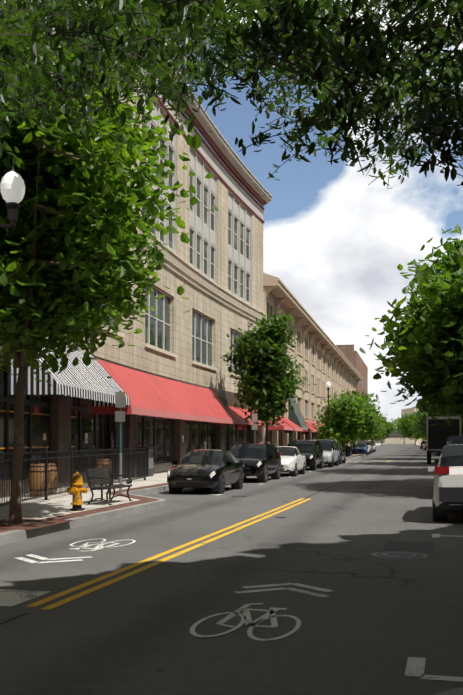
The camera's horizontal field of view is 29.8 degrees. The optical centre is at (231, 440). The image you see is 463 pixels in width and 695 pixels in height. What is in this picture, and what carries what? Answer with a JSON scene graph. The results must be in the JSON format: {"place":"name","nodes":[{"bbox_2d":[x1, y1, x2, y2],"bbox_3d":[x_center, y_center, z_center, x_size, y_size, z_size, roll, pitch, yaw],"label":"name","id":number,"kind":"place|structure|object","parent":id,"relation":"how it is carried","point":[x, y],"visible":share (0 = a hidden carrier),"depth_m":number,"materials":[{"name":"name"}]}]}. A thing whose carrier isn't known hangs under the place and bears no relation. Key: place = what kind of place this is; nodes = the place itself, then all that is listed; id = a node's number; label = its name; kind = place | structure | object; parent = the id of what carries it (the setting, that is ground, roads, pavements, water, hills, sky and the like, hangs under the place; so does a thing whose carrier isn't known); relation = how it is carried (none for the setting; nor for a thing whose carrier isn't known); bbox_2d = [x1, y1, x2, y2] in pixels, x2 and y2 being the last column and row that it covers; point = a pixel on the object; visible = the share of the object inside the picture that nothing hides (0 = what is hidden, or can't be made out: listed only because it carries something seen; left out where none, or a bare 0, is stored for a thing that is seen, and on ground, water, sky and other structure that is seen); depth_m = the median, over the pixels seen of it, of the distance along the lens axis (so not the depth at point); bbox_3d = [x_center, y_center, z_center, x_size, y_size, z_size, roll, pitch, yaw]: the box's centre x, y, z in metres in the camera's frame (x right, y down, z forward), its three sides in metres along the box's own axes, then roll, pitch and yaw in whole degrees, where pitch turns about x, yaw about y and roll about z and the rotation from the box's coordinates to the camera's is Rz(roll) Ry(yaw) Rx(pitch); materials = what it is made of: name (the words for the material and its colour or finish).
{"place":"outdoors","nodes":[
{"label":"outdoors","id":0,"kind":"place"},
{"bbox_2d":[0,443,386,544],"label":"sidewalk","id":1,"kind":"structure","parent":0,"point":[57,507],"depth_m":20.66,"materials":[{"name":"beige concrete"}]},
{"bbox_2d":[0,166,24,228],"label":"lamp post","id":2,"kind":"object","parent":1,"relation":"on","point":[12,187],"visible":1,"depth_m":13.16,"materials":[{"name":"white glass"}]},
{"bbox_2d":[0,519,73,529],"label":"curb","id":3,"kind":"structure","parent":1,"relation":"on","point":[28,524],"depth_m":16.17,"materials":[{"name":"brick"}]},
{"bbox_2d":[0,10,217,523],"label":"tree","id":4,"kind":"object","parent":3,"relation":"on","point":[68,257],"visible":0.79,"depth_m":15.31,"materials":[{"name":"green plant"}]},
{"bbox_2d":[28,464,49,496],"bbox_3d":[-5.381,1.128,24.329,0.640,0.900,0.630,0,0,-1],"label":"barrel","id":5,"kind":"object","parent":1,"relation":"on","point":[35,480],"visible":0.31,"depth_m":24.07,"materials":[{"name":"brown wood"}]},
{"bbox_2d":[41,463,57,493],"bbox_3d":[-5.342,1.128,25.127,0.640,0.900,0.630,0,0,-1],"label":"barrel","id":6,"kind":"object","parent":1,"relation":"on","point":[53,477],"visible":0.1,"depth_m":24.95,"materials":[{"name":"brown wood"}]},
{"bbox_2d":[0,444,145,505],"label":"iron fence","id":7,"kind":"object","parent":1,"relation":"on","point":[97,457],"visible":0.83,"depth_m":24.46,"materials":[{"name":"black metal"}]},
{"bbox_2d":[66,472,87,510],"bbox_3d":[-3.463,1.145,19.526,0.427,0.865,0.441,0,0,-26],"label":"fire hydrant","id":8,"kind":"object","parent":1,"relation":"on","point":[76,490],"visible":1,"depth_m":19.45,"materials":[{"name":"yellow metal"}]},
{"bbox_2d":[103,459,108,484],"bbox_3d":[-4.550,1.128,30.953,0.640,0.900,0.630,0,0,-1],"label":"barrel","id":9,"kind":"object","parent":1,"relation":"on","point":[105,462],"visible":0.08,"depth_m":30.70,"materials":[{"name":"brown wood"}]},
{"bbox_2d":[101,465,110,500],"bbox_3d":[-3.330,1.123,23.054,0.140,0.910,0.700,0,0,14],"label":"bike rack","id":10,"kind":"object","parent":1,"relation":"on","point":[109,490],"visible":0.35,"depth_m":23.07,"materials":[{"name":"black metal"}]},
{"bbox_2d":[85,467,132,504],"bbox_3d":[-3.054,1.146,21.860,0.700,0.890,1.500,0,0,14],"label":"bench","id":11,"kind":"object","parent":1,"relation":"on","point":[102,476],"visible":1,"depth_m":21.71,"materials":[{"name":"black metal"}]},
{"bbox_2d":[115,390,124,492],"bbox_3d":[-3.284,0.053,25.755,0.309,3.050,0.109,0,0,20],"label":"parking sign post","id":12,"kind":"object","parent":1,"relation":"on","point":[120,404],"visible":1,"depth_m":25.72,"materials":[{"name":"grey metal"}]},
{"bbox_2d":[137,446,154,476],"bbox_3d":[-3.747,0.928,37.893,0.560,1.300,0.950,0,0,10],"label":"sign board","id":13,"kind":"object","parent":1,"relation":"on","point":[149,461],"visible":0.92,"depth_m":37.56,"materials":[{"name":"black metal"}]},
{"bbox_2d":[252,413,256,442],"bbox_3d":[1.257,0.053,46.793,0.309,3.050,0.109,0,0,20],"label":"parking sign post","id":14,"kind":"object","parent":1,"relation":"on","point":[254,420],"visible":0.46,"depth_m":46.77,"materials":[{"name":"grey metal"}]},
{"bbox_2d":[220,310,316,442],"bbox_3d":[2.179,-3.033,52.215,5.778,9.231,5.566,0,0,-1],"label":"columnar tree","id":15,"kind":"object","parent":1,"relation":"on","point":[267,390],"visible":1,"depth_m":50.98,"materials":[{"name":"green plant"}]},
{"bbox_2d":[314,381,330,419],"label":"lamp post","id":16,"kind":"object","parent":1,"relation":"on","point":[328,384],"visible":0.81,"depth_m":81.36,"materials":[{"name":"black metal"}]},
{"bbox_2d":[312,394,378,449],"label":"tree","id":17,"kind":"object","parent":1,"relation":"on","point":[338,426],"visible":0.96,"depth_m":80.29,"materials":[{"name":"green plant"}]},
{"bbox_2d":[345,446,350,456],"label":"litter bin","id":18,"kind":"object","parent":1,"relation":"on","point":[348,452],"visible":0.88,"depth_m":83.35,"materials":[{"name":"black metal"}]},
{"bbox_2d":[316,388,385,455],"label":"tree","id":19,"kind":"object","parent":1,"relation":"on","point":[371,427],"visible":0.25,"depth_m":88.16,"materials":[{"name":"green plant"}]},
{"bbox_2d":[354,393,384,453],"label":"tree","id":20,"kind":"object","parent":1,"relation":"on","point":[369,400],"depth_m":95.22,"materials":[{"name":"green plant"}]},
{"bbox_2d":[367,417,387,440],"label":"tree","id":21,"kind":"object","parent":1,"relation":"on","point":[381,426],"depth_m":192.51,"materials":[{"name":"green plant"}]},
{"bbox_2d":[371,414,389,441],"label":"tree","id":22,"kind":"object","parent":1,"relation":"on","point":[383,433],"visible":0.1,"depth_m":226.42,"materials":[{"name":"green plant"}]},
{"bbox_2d":[0,444,462,694],"bbox_3d":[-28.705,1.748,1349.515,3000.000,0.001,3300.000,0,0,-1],"label":"ground","id":23,"kind":"structure","parent":0,"point":[370,624],"depth_m":9.78,"materials":[{"name":"grey asphalt"}]},
{"bbox_2d":[0,0,277,497],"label":"curved building","id":24,"kind":"structure","parent":23,"relation":"on","point":[173,410],"depth_m":45.17,"materials":[{"name":"stone"}]},
{"bbox_2d":[167,449,243,493],"bbox_3d":[-0.823,1.060,29.927,2.080,1.481,4.576,0,0,13],"label":"black coupe","id":25,"kind":"object","parent":23,"relation":"on","point":[216,471],"visible":1,"depth_m":28.50,"materials":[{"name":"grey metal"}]},
{"bbox_2d":[0,460,462,681],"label":"road markings","id":26,"kind":"object","parent":23,"relation":"on","point":[415,666],"visible":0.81,"depth_m":10.41,"materials":[{"name":"yellow paint"}]},
{"bbox_2d":[147,272,362,449],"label":"cream building","id":27,"kind":"structure","parent":23,"relation":"on","point":[324,360],"depth_m":87.82,"materials":[{"name":"paint"}]},
{"bbox_2d":[230,442,280,482],"bbox_3d":[0.879,0.937,37.596,2.190,1.740,4.866,0,0,13],"label":"car","id":28,"kind":"object","parent":23,"relation":"on","point":[261,461],"visible":0.62,"depth_m":36.67,"materials":[{"name":"grey metal"}]},
{"bbox_2d":[277,446,305,475],"bbox_3d":[2.585,1.055,43.532,2.100,1.491,4.526,0,0,13],"label":"white sedan car","id":29,"kind":"object","parent":23,"relation":"on","point":[293,460],"visible":0.6,"depth_m":42.59,"materials":[{"name":"grey metal"}]},
{"bbox_2d":[287,439,323,469],"bbox_3d":[4.298,0.869,52.176,2.300,1.884,5.046,0,0,13],"label":"black suv","id":30,"kind":"object","parent":23,"relation":"on","point":[311,451],"visible":0.56,"depth_m":51.30,"materials":[{"name":"grey metal"}]},
{"bbox_2d":[306,439,338,466],"bbox_3d":[5.942,0.859,57.833,2.350,1.904,5.046,0,0,13],"label":"silver suv","id":31,"kind":"object","parent":23,"relation":"on","point":[331,452],"visible":0.35,"depth_m":56.84,"materials":[{"name":"grey metal"}]},
{"bbox_2d":[337,444,345,463],"bbox_3d":[7.396,1.045,64.471,2.150,1.511,4.626,0,0,13],"label":"black sedan car","id":32,"kind":"object","parent":23,"relation":"on","point":[342,455],"visible":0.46,"depth_m":63.74,"materials":[{"name":"grey metal"}]},
{"bbox_2d":[336,344,367,440],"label":"brick building","id":33,"kind":"structure","parent":23,"relation":"on","point":[353,357],"depth_m":173.45,"materials":[{"name":"brown brick"}]},
{"bbox_2d":[352,443,368,455],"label":"car","id":34,"kind":"object","parent":23,"relation":"on","point":[363,448],"visible":0.9,"depth_m":98.11,"materials":[{"name":"blue metal"}]},
{"bbox_2d":[357,441,370,454],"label":"car","id":35,"kind":"object","parent":23,"relation":"on","point":[367,443],"visible":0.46,"depth_m":105.70,"materials":[{"name":"grey metal"}]},
{"bbox_2d":[370,441,375,451],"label":"car","id":36,"kind":"object","parent":23,"relation":"on","point":[374,444],"visible":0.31,"depth_m":130.35,"materials":[{"name":"grey metal"}]},
{"bbox_2d":[377,419,397,444],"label":"tree","id":37,"kind":"object","parent":23,"relation":"on","point":[392,427],"visible":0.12,"depth_m":269.83,"materials":[{"name":"green plant"}]},
{"bbox_2d":[368,408,426,443],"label":"buildings","id":38,"kind":"structure","parent":23,"relation":"on","point":[394,438],"depth_m":421.71,"materials":[{"name":"concrete"}]},
{"bbox_2d":[390,415,411,444],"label":"tree","id":39,"kind":"object","parent":23,"relation":"on","point":[396,422],"visible":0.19,"depth_m":300.18,"materials":[{"name":"green plant"}]},
{"bbox_2d":[398,412,421,444],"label":"tree","id":40,"kind":"object","parent":23,"relation":"on","point":[405,426],"visible":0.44,"depth_m":258.42,"materials":[{"name":"green plant"}]},
{"bbox_2d":[427,416,460,463],"bbox_3d":[16.012,0.023,65.721,2.400,3.450,7.630,0,0,13],"label":"box truck","id":41,"kind":"object","parent":23,"relation":"on","point":[437,435],"visible":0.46,"depth_m":62.64,"materials":[{"name":"black metal"}]},
{"bbox_2d":[428,441,462,521],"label":"white suv","id":42,"kind":"object","parent":23,"relation":"on","point":[448,486],"visible":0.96,"depth_m":18.11,"materials":[{"name":"grey metal"}]},
{"bbox_2d":[434,435,462,462],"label":"car","id":43,"kind":"object","parent":23,"relation":"on","point":[457,439],"visible":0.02,"depth_m":25.77,"materials":[{"name":"grey metal"}]},
{"bbox_2d":[165,0,462,424],"label":"sky","id":44,"kind":"structure","parent":0,"point":[338,241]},
{"bbox_2d":[412,443,462,694],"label":"curb","id":45,"kind":"structure","parent":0,"point":[457,691],"depth_m":5.43,"materials":[{"name":"concrete"}]},
{"bbox_2d":[354,224,462,425],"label":"tree","id":46,"kind":"object","parent":45,"relation":"on","point":[426,350],"visible":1,"depth_m":28.92,"materials":[{"name":"green plant"}]},
{"bbox_2d":[408,416,423,439],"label":"tree","id":47,"kind":"object","parent":45,"relation":"on","point":[413,427],"visible":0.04,"depth_m":229.32,"materials":[{"name":"green plant"}]},
{"bbox_2d":[410,408,425,440],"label":"tree","id":48,"kind":"object","parent":45,"relation":"on","point":[420,435],"visible":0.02,"depth_m":204.98,"materials":[{"name":"green plant"}]},
{"bbox_2d":[411,410,426,436],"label":"tree","id":49,"kind":"object","parent":45,"relation":"on","point":[420,426],"depth_m":145.14,"materials":[{"name":"green plant"}]},
{"bbox_2d":[392,237,462,424],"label":"tree","id":50,"kind":"object","parent":45,"relation":"on","point":[405,289],"visible":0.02,"depth_m":44.68,"materials":[{"name":"green plant"}]},
{"bbox_2d":[414,401,462,432],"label":"tree","id":51,"kind":"object","parent":45,"relation":"on","point":[440,415],"depth_m":93.31,"materials":[{"name":"green plant"}]},
{"bbox_2d":[415,410,461,434],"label":"tree","id":52,"kind":"object","parent":45,"relation":"on","point":[422,420],"depth_m":127.38,"materials":[{"name":"green plant"}]},
{"bbox_2d":[416,405,462,439],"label":"tree","id":53,"kind":"object","parent":45,"relation":"on","point":[426,415],"visible":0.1,"depth_m":110.49,"materials":[{"name":"green plant"}]},
{"bbox_2d":[431,396,462,425],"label":"tree","id":54,"kind":"object","parent":45,"relation":"on","point":[450,413],"visible":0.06,"depth_m":77.02,"materials":[{"name":"green plant"}]},
{"bbox_3d":[8.566,-4.878,-1.756,27.696,12.911,35.674,0,0,-1],"label":"overhead oak tree","id":55,"kind":"object","parent":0,"visible":0},
{"bbox_2d":[0,0,246,168],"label":"tree","id":56,"kind":"object","parent":55,"relation":"attached to","point":[37,19],"visible":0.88,"depth_m":8.69,"materials":[{"name":"green plant"}]},
{"bbox_2d":[82,0,462,188],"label":"oak boughs","id":57,"kind":"object","parent":55,"relation":"on","point":[269,37],"visible":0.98,"depth_m":8.97,"materials":[{"name":"green plant"}]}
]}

